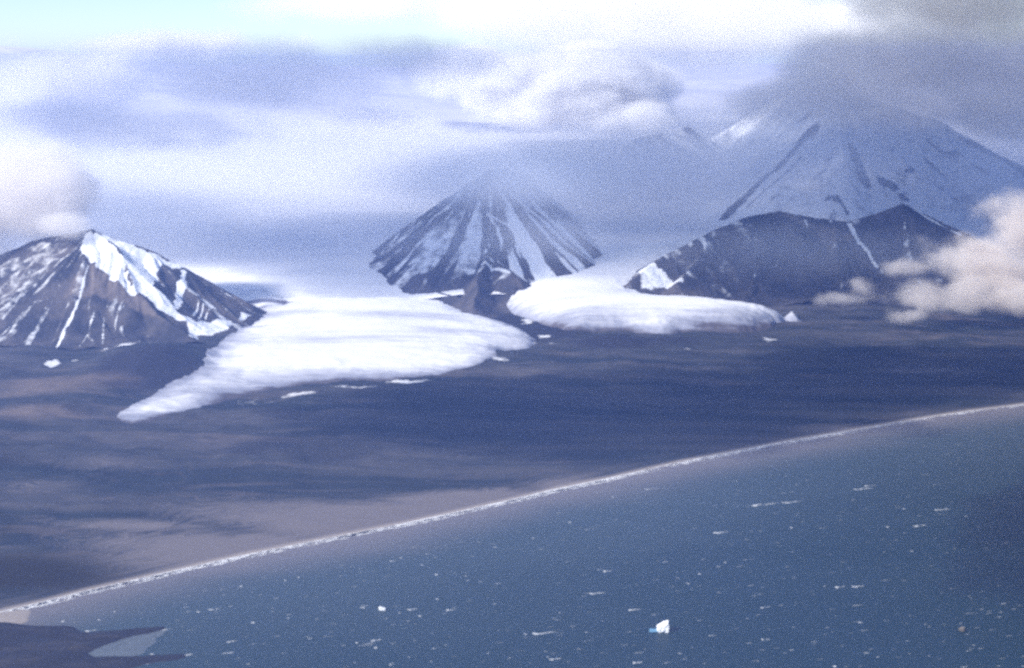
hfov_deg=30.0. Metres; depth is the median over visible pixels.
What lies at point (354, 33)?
sky
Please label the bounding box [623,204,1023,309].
mountain
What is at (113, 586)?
surf
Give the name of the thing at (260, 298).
glacier
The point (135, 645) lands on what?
lagoon
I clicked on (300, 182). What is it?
cloud
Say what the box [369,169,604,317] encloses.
mountain
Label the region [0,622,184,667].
shore
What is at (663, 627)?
iceberg
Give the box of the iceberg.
[649,620,669,632]
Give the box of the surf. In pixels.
[1,404,1023,611]
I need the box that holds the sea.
[3,405,1023,667]
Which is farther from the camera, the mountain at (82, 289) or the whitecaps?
the mountain at (82, 289)
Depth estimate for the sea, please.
7481.96 m
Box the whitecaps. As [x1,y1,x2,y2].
[61,440,1023,667]
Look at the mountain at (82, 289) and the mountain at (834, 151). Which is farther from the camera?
the mountain at (834, 151)
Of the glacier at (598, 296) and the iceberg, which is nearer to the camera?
the iceberg
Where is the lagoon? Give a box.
[88,629,165,656]
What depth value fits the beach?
6969.95 m
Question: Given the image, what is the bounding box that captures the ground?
[0,298,1023,611]
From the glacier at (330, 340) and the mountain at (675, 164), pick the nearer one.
the glacier at (330, 340)
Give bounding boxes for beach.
[0,610,30,623]
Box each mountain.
[0,229,266,350]
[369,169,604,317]
[549,126,718,202]
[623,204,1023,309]
[683,81,1023,231]
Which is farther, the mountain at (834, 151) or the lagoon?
the mountain at (834, 151)
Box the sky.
[0,0,1023,66]
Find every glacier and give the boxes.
[117,297,535,422]
[235,289,288,307]
[507,235,800,333]

